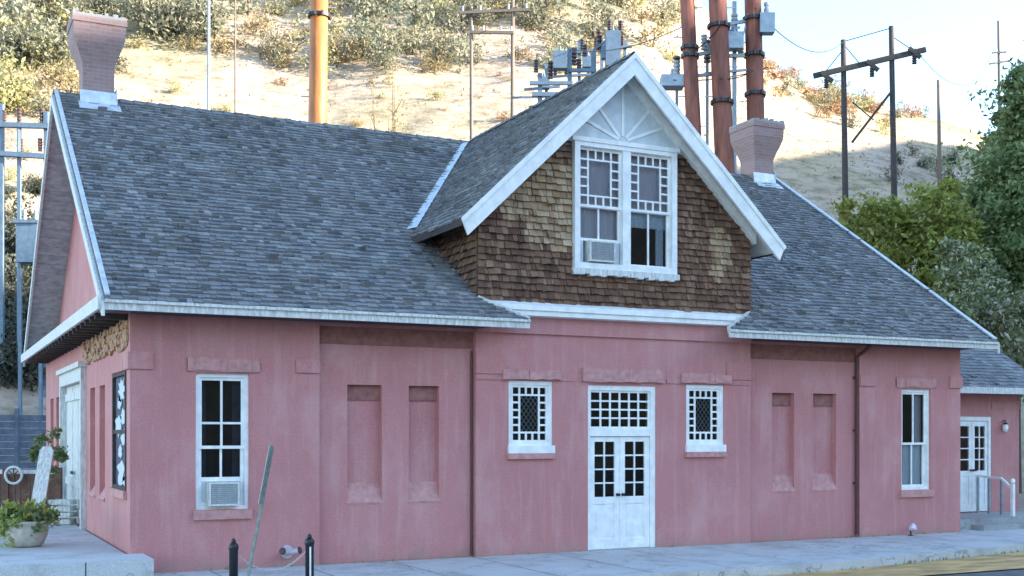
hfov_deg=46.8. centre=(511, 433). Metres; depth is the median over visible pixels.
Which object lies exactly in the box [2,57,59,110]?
oak shrub
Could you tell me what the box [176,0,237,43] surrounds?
juniper tree
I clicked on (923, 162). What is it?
bank shrub
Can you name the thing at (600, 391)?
transom window
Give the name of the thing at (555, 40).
oak shrub
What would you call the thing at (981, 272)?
flowering tree
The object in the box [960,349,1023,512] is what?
annex building
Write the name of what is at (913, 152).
juniper tree
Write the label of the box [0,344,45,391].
bank shrub
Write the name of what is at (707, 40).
power line
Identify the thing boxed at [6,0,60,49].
juniper tree
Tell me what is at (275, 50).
juniper tree
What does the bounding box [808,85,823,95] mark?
rust shrub
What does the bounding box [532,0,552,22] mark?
juniper tree
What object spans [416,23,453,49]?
oak shrub
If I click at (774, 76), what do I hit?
rust shrub
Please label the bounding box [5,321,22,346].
bank shrub
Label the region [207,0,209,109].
utility pole
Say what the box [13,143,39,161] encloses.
oak shrub
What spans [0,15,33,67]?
juniper tree
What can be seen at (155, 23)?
juniper tree
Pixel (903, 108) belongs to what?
rust shrub
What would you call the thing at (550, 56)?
juniper tree
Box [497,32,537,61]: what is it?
oak shrub
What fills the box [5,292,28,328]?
bank shrub
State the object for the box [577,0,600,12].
juniper tree
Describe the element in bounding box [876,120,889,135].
oak shrub
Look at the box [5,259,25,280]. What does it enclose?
bank shrub
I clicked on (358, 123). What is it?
rust shrub
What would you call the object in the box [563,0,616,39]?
juniper tree
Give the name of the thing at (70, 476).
freight door
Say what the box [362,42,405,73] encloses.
juniper tree
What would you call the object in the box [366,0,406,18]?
juniper tree
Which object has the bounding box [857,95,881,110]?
oak shrub
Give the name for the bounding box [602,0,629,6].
juniper tree
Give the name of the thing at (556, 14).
juniper tree
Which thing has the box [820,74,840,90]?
juniper tree
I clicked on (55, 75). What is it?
oak shrub
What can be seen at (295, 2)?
oak shrub
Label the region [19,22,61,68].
juniper tree
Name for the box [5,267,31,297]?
bank shrub
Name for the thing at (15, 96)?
oak shrub
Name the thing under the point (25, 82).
oak shrub
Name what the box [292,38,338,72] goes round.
oak shrub
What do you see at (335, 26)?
oak shrub
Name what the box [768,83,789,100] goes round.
rust shrub
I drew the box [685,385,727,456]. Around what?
window
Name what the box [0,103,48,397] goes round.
bus support
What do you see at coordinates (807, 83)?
rust shrub
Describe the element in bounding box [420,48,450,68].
oak shrub
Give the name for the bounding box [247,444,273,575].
sign post
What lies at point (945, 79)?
power line
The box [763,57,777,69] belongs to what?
rust shrub
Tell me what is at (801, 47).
power line
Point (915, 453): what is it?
window
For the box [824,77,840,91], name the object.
juniper tree
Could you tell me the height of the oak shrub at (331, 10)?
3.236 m
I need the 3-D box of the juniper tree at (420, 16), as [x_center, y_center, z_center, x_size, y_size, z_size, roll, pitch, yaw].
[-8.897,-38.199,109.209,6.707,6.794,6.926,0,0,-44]
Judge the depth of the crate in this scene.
23.81 m
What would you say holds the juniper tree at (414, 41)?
on the hill
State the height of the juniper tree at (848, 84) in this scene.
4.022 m
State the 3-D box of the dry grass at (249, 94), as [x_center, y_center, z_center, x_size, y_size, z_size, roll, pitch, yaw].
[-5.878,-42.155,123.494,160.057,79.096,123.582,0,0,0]
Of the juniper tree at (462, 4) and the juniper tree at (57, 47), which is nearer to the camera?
the juniper tree at (57, 47)
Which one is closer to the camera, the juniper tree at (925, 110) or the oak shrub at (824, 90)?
the oak shrub at (824, 90)
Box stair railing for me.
[975,475,1014,515]
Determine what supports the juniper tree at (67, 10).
on the hill
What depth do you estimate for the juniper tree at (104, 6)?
107.50 m
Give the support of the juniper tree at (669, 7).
on the hill
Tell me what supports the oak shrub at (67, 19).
on the hill
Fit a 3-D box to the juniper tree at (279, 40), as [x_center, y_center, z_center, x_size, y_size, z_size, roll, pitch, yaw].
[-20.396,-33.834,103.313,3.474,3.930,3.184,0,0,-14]
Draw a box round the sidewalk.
[154,529,1023,575]
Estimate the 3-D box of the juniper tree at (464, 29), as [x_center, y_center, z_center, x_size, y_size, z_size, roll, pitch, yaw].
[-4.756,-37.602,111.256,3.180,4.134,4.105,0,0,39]
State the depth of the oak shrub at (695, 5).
149.14 m
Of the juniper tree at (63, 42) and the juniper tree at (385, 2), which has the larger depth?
the juniper tree at (385, 2)
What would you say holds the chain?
hanging from the bollard at (233, 546)
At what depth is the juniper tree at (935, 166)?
120.83 m
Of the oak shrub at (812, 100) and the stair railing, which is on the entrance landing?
the stair railing
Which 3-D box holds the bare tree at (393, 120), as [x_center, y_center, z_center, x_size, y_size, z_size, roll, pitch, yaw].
[-6.204,-9.758,58.078,3.085,16.136,3.898,0,0,9]
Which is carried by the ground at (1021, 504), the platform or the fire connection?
the platform
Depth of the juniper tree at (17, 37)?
93.18 m
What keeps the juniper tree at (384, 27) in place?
on the hill
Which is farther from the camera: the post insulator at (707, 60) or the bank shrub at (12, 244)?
the bank shrub at (12, 244)
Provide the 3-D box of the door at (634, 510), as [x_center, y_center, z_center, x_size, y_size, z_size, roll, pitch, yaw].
[2.307,1.098,22.187,0.652,2.075,0.126,0,0,-27]
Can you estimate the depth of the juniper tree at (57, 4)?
104.71 m
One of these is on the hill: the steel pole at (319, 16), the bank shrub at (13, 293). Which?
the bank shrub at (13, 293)
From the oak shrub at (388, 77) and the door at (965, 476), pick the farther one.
the oak shrub at (388, 77)
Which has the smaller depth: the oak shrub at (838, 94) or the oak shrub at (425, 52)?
the oak shrub at (425, 52)
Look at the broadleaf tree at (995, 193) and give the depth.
44.80 m
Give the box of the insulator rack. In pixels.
[659,1,774,172]
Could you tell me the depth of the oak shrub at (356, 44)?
103.14 m
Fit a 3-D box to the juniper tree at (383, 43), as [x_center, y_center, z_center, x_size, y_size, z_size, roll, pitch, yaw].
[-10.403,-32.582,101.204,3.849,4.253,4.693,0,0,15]
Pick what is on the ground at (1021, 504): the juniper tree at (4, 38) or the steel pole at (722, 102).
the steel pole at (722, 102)
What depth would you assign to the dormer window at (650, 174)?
22.38 m
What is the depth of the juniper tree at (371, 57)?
101.76 m
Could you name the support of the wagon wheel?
attached to the wagon at (18, 491)
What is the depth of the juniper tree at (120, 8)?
105.85 m
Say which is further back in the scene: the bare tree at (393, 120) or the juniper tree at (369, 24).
the juniper tree at (369, 24)
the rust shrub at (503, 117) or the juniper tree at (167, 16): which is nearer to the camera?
the rust shrub at (503, 117)
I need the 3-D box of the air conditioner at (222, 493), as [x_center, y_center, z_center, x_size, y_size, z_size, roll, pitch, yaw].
[-4.626,0.950,18.816,0.480,0.370,0.500,0,0,-27]
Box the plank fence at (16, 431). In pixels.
[0,408,45,469]
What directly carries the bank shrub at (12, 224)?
on the hill
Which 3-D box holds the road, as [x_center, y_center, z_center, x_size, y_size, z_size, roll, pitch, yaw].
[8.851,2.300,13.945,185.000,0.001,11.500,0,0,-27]
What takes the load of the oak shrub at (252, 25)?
on the hill
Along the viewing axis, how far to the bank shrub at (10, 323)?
51.32 m
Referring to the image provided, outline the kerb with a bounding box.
[606,543,1023,575]
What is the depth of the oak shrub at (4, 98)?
81.22 m
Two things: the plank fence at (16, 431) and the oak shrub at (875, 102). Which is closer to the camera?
the plank fence at (16, 431)
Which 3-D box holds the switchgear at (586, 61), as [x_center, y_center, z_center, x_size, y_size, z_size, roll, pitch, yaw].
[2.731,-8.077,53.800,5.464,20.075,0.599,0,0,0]
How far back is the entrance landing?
26.77 m
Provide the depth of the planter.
19.06 m
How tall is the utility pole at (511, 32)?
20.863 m
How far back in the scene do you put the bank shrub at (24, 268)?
55.76 m
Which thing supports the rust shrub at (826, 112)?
on the hill
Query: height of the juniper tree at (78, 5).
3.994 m
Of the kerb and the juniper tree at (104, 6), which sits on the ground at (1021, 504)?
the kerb
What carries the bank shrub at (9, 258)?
on the hill
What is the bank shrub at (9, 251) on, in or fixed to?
on the hill
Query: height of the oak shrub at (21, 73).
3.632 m
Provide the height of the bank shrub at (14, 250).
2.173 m
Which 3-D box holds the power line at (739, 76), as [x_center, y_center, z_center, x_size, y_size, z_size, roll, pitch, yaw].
[6.813,-10.874,35.853,1.125,0.368,0.033,0,0,-16]
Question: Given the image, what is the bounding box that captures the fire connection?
[279,545,301,558]
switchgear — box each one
[512,36,631,98]
[530,20,622,101]
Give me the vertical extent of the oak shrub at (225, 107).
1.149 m
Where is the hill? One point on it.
(254, 76)
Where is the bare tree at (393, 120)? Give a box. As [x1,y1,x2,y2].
[363,81,411,133]
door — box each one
[65,385,75,517]
[74,383,79,523]
[590,437,619,549]
[620,437,648,547]
[960,421,973,511]
[972,421,986,510]
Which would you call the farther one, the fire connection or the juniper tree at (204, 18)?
the juniper tree at (204, 18)
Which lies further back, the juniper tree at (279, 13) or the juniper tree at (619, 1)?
the juniper tree at (619, 1)
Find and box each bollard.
[228,538,238,575]
[305,534,314,575]
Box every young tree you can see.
[830,185,906,269]
[841,175,1001,300]
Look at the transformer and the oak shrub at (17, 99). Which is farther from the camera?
the oak shrub at (17, 99)
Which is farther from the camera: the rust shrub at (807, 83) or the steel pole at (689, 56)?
the rust shrub at (807, 83)
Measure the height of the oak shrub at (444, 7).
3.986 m
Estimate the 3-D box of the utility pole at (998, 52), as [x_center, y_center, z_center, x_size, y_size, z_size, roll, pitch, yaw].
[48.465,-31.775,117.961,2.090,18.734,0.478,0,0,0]
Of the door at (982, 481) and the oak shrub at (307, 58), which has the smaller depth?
the door at (982, 481)
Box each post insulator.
[673,56,680,105]
[703,40,710,145]
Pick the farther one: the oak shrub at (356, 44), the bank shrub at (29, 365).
the oak shrub at (356, 44)
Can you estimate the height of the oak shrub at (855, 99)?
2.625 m
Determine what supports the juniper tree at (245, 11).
on the hill
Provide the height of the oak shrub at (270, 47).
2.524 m
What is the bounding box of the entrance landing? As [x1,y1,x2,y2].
[960,511,1023,530]
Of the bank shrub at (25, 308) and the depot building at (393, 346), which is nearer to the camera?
the depot building at (393, 346)
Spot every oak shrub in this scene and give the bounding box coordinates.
[0,9,62,46]
[0,12,19,45]
[0,50,22,75]
[0,51,50,112]
[0,60,40,91]
[0,69,35,111]
[0,71,35,115]
[0,84,33,108]
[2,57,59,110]
[2,70,31,101]
[5,165,16,180]
[12,40,58,71]
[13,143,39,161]
[14,0,74,31]
[20,27,73,66]
[31,0,85,16]
[32,60,73,83]
[35,63,74,86]
[44,60,78,93]
[48,59,78,86]
[59,9,101,28]
[61,4,92,28]
[125,29,151,50]
[127,2,170,29]
[168,79,183,91]
[171,32,202,51]
[204,102,222,110]
[210,38,233,54]
[212,19,252,53]
[215,102,236,111]
[239,16,275,36]
[248,0,280,27]
[252,27,303,56]
[255,35,294,61]
[262,0,286,14]
[271,54,295,67]
[279,7,309,46]
[281,0,308,7]
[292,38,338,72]
[307,28,346,59]
[309,0,342,16]
[327,30,362,67]
[328,13,351,43]
[341,32,380,61]
[374,88,387,98]
[381,74,395,83]
[387,27,426,53]
[409,0,458,20]
[415,52,456,74]
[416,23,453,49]
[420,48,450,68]
[423,44,457,60]
[425,88,444,100]
[477,0,519,20]
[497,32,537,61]
[536,0,555,16]
[538,32,576,51]
[541,26,568,42]
[576,36,604,60]
[616,0,653,9]
[625,3,661,25]
[637,15,678,50]
[639,3,680,29]
[661,39,682,63]
[666,2,697,23]
[677,0,708,13]
[804,93,817,102]
[808,82,837,104]
[815,84,838,100]
[822,83,848,101]
[847,91,869,110]
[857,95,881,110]
[875,112,900,126]
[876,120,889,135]
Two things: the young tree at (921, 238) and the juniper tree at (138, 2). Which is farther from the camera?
the juniper tree at (138, 2)
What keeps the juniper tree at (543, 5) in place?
on the hill
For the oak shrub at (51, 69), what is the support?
on the hill
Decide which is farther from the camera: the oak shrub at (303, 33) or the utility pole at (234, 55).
the oak shrub at (303, 33)
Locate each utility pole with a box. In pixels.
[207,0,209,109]
[234,0,235,111]
[459,3,529,138]
[470,0,514,117]
[937,80,941,185]
[988,20,1008,124]
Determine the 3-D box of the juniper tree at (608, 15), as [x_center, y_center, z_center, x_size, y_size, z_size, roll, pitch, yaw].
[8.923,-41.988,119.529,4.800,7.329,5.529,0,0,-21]
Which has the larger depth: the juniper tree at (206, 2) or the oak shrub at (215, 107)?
the juniper tree at (206, 2)
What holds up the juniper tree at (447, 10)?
on the hill
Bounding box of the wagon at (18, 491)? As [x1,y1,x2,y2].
[0,467,62,511]
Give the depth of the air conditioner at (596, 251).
21.65 m
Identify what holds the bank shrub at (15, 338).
on the hill
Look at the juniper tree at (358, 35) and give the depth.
102.83 m
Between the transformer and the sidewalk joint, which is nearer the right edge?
the sidewalk joint
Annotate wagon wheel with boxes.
[4,466,22,484]
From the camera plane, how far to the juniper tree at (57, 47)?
94.63 m
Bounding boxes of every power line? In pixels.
[529,11,604,41]
[570,27,680,51]
[673,67,767,80]
[693,25,719,51]
[720,70,753,78]
[755,7,842,52]
[914,48,990,84]
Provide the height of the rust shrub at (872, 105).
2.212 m
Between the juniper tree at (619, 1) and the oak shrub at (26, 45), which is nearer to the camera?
the oak shrub at (26, 45)
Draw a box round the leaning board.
[31,446,53,506]
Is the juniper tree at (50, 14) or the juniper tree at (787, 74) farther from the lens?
the juniper tree at (787, 74)
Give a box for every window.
[109,370,126,499]
[193,373,252,519]
[507,381,555,458]
[580,146,620,264]
[590,390,649,428]
[631,153,669,268]
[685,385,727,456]
[899,389,934,496]
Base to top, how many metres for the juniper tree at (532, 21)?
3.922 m
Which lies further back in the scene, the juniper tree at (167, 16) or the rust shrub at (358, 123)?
the juniper tree at (167, 16)
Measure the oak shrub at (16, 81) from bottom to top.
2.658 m
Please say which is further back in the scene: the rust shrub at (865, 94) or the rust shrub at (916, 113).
the rust shrub at (865, 94)
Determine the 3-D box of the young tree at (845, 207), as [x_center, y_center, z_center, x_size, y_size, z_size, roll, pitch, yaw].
[12.848,-3.120,42.947,3.298,11.941,3.432,0,0,-27]
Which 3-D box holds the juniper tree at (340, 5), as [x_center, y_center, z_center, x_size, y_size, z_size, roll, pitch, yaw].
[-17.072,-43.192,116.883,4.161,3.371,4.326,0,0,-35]
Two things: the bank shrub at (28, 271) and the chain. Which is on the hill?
the bank shrub at (28, 271)
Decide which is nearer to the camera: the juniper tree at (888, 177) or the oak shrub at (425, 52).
the oak shrub at (425, 52)
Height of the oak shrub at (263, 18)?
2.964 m
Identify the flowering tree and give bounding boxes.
[928,236,1023,353]
[972,284,1023,416]
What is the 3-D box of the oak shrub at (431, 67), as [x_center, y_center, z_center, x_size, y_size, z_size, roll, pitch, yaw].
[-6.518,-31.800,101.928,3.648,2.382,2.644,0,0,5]
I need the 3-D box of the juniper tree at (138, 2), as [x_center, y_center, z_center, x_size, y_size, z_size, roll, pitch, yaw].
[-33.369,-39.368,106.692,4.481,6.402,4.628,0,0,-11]
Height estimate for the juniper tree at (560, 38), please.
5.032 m
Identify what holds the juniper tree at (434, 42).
on the hill
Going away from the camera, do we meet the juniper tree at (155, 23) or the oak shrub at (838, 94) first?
the juniper tree at (155, 23)
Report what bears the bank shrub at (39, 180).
on the hill
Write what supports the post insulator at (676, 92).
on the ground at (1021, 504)
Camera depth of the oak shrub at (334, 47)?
101.92 m
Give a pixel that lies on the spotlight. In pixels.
(911, 527)
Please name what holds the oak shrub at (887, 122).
on the hill
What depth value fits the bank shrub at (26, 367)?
50.43 m
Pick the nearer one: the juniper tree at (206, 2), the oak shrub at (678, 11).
the juniper tree at (206, 2)
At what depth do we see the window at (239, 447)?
18.85 m
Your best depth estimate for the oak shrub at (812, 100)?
152.01 m
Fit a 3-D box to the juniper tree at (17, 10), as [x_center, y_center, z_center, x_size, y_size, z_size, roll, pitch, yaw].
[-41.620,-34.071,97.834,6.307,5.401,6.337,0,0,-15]
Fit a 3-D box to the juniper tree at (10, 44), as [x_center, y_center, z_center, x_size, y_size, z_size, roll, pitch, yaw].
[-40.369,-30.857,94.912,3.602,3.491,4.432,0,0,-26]
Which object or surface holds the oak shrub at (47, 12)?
on the hill
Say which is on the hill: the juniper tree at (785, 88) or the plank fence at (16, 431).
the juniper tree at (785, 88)
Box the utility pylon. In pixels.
[813,26,926,200]
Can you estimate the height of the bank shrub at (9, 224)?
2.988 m
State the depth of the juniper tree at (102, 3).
107.42 m
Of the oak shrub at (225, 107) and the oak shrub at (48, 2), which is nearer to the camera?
the oak shrub at (225, 107)
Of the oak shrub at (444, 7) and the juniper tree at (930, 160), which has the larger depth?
the juniper tree at (930, 160)
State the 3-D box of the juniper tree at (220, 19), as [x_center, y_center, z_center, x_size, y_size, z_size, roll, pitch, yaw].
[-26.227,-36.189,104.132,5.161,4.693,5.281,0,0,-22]
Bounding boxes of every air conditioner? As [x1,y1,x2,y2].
[206,481,239,505]
[583,240,615,263]
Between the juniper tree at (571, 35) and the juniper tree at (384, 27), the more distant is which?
the juniper tree at (571, 35)
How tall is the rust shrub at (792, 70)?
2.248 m
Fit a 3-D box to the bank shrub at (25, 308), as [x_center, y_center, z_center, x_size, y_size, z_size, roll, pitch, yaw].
[-21.137,-4.360,53.231,2.804,3.797,3.776,0,0,-24]
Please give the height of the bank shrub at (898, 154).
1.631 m
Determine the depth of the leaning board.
22.43 m
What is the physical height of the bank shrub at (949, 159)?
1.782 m
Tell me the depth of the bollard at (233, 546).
16.35 m
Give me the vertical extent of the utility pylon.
18.403 m
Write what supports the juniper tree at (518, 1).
on the hill
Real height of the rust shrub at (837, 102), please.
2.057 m
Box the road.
[923,568,1023,575]
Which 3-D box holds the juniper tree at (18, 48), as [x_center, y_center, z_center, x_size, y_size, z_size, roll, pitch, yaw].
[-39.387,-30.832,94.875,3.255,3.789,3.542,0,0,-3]
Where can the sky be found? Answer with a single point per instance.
(959, 37)
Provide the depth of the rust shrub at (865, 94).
173.65 m
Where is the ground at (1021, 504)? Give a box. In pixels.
[1019,498,1023,510]
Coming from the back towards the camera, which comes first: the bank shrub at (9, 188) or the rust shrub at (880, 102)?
the rust shrub at (880, 102)
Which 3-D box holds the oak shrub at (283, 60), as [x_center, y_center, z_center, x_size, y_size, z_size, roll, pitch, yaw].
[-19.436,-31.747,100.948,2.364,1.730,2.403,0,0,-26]
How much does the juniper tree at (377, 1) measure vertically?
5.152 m
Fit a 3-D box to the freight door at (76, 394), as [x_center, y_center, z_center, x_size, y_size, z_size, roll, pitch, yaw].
[-8.666,0.415,23.837,0.080,2.870,1.787,0,0,-27]
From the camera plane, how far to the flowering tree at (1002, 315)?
38.89 m
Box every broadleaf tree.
[933,62,1023,493]
[962,40,1023,353]
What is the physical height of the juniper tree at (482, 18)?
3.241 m
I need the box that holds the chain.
[238,550,305,570]
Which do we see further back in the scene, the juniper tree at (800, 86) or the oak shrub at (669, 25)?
the juniper tree at (800, 86)
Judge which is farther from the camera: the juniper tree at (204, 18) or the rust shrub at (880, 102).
the rust shrub at (880, 102)
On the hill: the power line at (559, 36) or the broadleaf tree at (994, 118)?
the broadleaf tree at (994, 118)
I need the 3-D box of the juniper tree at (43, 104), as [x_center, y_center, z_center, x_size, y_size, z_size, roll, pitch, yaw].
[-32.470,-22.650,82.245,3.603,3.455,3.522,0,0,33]
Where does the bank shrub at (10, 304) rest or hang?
on the hill
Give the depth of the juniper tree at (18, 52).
93.30 m
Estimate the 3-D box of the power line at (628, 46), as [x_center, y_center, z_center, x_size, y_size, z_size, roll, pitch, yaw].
[3.844,-14.010,42.003,0.033,3.147,12.382,0,0,-14]
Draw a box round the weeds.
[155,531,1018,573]
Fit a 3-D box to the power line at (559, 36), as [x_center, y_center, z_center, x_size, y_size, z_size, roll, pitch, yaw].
[2.500,-18.524,53.005,0.033,4.520,10.585,0,0,-19]
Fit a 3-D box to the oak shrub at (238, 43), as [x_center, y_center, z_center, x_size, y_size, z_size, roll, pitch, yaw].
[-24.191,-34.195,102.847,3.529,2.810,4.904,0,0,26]
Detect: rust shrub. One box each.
[273,78,288,85]
[349,116,363,125]
[496,109,510,120]
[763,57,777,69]
[763,73,774,85]
[766,62,791,80]
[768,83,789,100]
[781,64,802,78]
[791,67,800,78]
[799,78,813,88]
[801,85,818,94]
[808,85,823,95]
[813,103,835,119]
[830,97,850,109]
[831,100,850,115]
[834,97,856,115]
[855,86,875,102]
[863,101,883,113]
[873,97,888,107]
[899,101,916,112]
[904,104,922,118]
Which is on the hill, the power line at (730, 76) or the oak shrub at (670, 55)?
the oak shrub at (670, 55)
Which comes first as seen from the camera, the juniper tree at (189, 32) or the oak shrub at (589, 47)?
the juniper tree at (189, 32)
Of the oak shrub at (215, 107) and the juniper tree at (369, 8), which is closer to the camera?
the oak shrub at (215, 107)
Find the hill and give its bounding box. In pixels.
[0,0,1023,497]
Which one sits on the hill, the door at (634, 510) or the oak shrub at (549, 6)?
the oak shrub at (549, 6)
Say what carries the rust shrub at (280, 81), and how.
on the hill
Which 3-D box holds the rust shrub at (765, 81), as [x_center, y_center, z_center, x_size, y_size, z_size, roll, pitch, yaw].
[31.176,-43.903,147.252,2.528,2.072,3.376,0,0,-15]
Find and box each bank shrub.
[0,329,45,395]
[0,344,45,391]
[1,328,38,375]
[4,343,38,378]
[5,185,16,196]
[5,185,38,227]
[5,209,33,230]
[5,210,16,249]
[5,214,33,257]
[5,228,15,265]
[5,228,16,267]
[5,231,23,266]
[5,248,32,276]
[5,252,15,275]
[5,257,23,285]
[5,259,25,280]
[5,263,30,293]
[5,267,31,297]
[5,267,32,295]
[5,277,29,319]
[5,279,29,306]
[5,292,26,319]
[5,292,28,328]
[5,314,26,345]
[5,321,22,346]
[9,297,28,345]
[15,171,40,194]
[30,176,41,193]
[889,151,905,164]
[913,155,929,167]
[941,151,958,165]
[943,167,958,180]
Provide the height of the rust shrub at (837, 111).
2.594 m
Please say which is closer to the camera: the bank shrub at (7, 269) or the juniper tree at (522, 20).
the bank shrub at (7, 269)
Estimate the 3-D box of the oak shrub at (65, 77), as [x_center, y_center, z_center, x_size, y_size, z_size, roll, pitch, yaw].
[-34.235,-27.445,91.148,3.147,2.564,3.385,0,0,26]
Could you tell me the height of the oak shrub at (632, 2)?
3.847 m
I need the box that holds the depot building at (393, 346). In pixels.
[21,8,999,572]
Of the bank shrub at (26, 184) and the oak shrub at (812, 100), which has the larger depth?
the oak shrub at (812, 100)
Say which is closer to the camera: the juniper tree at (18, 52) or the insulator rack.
the insulator rack
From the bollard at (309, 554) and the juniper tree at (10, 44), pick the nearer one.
the bollard at (309, 554)
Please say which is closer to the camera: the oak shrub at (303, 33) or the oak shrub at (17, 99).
the oak shrub at (17, 99)
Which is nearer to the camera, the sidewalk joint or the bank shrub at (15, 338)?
the sidewalk joint
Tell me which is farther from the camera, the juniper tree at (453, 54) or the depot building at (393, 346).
the juniper tree at (453, 54)
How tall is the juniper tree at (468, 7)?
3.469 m
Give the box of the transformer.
[12,210,42,448]
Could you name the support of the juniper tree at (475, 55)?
on the hill
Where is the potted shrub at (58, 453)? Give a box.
[26,427,71,526]
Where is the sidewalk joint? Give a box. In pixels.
[211,531,1022,575]
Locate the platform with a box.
[0,524,153,575]
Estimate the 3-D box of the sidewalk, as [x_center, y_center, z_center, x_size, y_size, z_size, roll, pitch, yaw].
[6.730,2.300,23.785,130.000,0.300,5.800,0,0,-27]
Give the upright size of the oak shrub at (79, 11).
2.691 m
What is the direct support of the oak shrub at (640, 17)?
on the hill
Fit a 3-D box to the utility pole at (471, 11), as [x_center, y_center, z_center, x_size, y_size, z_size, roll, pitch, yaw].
[-0.860,-11.190,57.953,3.446,19.661,0.344,0,0,0]
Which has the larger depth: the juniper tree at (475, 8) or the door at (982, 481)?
the juniper tree at (475, 8)
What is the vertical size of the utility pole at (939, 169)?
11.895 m
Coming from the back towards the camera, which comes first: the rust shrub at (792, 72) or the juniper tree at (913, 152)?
the rust shrub at (792, 72)
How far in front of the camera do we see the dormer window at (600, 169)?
21.87 m
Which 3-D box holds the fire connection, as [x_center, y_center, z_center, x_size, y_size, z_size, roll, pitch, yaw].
[-3.577,1.910,19.021,0.376,0.220,0.301,0,0,-27]
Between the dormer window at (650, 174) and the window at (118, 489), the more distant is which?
the dormer window at (650, 174)
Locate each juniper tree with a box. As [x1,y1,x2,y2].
[0,0,34,14]
[0,0,45,31]
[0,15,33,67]
[0,19,46,68]
[0,23,30,62]
[0,27,40,64]
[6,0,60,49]
[6,26,50,70]
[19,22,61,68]
[19,82,50,118]
[32,16,73,66]
[36,20,77,69]
[40,0,83,18]
[44,1,66,32]
[47,7,69,58]
[53,0,104,28]
[60,0,112,27]
[81,0,116,13]
[89,0,121,15]
[104,0,141,20]
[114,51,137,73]
[117,0,191,38]
[118,0,158,18]
[133,0,192,47]
[140,0,189,38]
[147,0,201,40]
[175,0,217,18]
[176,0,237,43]
[178,0,229,39]
[182,20,206,43]
[185,0,229,15]
[185,0,241,40]
[226,0,273,17]
[257,31,290,68]
[258,23,293,55]
[267,0,291,15]
[333,0,351,8]
[339,0,396,30]
[342,6,390,61]
[349,0,386,14]
[352,15,388,52]
[358,15,398,54]
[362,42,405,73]
[364,26,414,70]
[364,41,399,66]
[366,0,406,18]
[375,0,459,46]
[378,16,398,40]
[395,21,429,56]
[415,28,469,67]
[424,0,469,34]
[438,31,478,72]
[439,0,490,25]
[446,13,475,43]
[454,26,490,63]
[461,0,486,29]
[461,0,493,28]
[473,1,497,29]
[492,0,542,18]
[515,1,538,29]
[516,1,544,33]
[519,0,573,34]
[530,29,568,68]
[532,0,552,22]
[546,22,579,45]
[549,0,575,16]
[550,29,582,61]
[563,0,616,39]
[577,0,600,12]
[580,0,628,32]
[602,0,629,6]
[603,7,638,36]
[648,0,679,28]
[654,0,680,23]
[777,70,801,99]
[782,68,791,82]
[788,72,806,91]
[816,85,838,109]
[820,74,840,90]
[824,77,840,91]
[833,81,855,104]
[838,100,863,128]
[851,88,874,106]
[884,153,907,186]
[886,99,908,118]
[902,139,922,157]
[915,99,934,118]
[915,152,936,170]
[922,150,954,177]
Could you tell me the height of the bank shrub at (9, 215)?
3.775 m
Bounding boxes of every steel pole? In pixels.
[301,0,335,123]
[674,0,708,136]
[702,0,737,172]
[739,0,770,119]
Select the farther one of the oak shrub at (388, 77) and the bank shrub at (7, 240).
the oak shrub at (388, 77)
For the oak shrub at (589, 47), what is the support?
on the hill
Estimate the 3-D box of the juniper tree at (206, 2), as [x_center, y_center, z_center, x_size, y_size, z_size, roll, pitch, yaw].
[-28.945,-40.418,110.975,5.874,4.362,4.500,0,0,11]
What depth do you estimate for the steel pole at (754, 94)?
36.27 m
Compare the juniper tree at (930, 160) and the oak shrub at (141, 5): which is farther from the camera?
the juniper tree at (930, 160)
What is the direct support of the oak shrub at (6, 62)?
on the hill
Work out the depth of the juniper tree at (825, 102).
150.92 m
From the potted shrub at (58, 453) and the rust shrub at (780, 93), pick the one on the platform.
the potted shrub at (58, 453)
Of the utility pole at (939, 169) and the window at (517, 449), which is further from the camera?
the utility pole at (939, 169)
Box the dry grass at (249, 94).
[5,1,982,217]
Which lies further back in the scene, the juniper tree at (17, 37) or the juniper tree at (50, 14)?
the juniper tree at (50, 14)
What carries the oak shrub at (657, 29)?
on the hill
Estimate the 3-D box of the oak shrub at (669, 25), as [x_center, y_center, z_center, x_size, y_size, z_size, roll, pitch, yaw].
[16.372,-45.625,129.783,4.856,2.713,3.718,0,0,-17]
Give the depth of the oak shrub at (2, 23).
95.16 m
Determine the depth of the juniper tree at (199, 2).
111.17 m
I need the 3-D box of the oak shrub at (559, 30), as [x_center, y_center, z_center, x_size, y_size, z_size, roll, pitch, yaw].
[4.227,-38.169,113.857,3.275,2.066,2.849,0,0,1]
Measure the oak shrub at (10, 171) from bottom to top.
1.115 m
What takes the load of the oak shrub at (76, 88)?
on the hill
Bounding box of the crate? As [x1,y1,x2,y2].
[48,499,76,523]
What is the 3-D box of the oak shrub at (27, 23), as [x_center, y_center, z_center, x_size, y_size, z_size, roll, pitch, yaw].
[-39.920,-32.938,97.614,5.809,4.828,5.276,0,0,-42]
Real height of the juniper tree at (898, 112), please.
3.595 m
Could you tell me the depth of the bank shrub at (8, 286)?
54.36 m
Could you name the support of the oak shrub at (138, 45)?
on the hill
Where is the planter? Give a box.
[0,494,61,547]
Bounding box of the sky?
[699,0,1023,137]
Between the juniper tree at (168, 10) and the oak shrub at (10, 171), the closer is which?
the oak shrub at (10, 171)

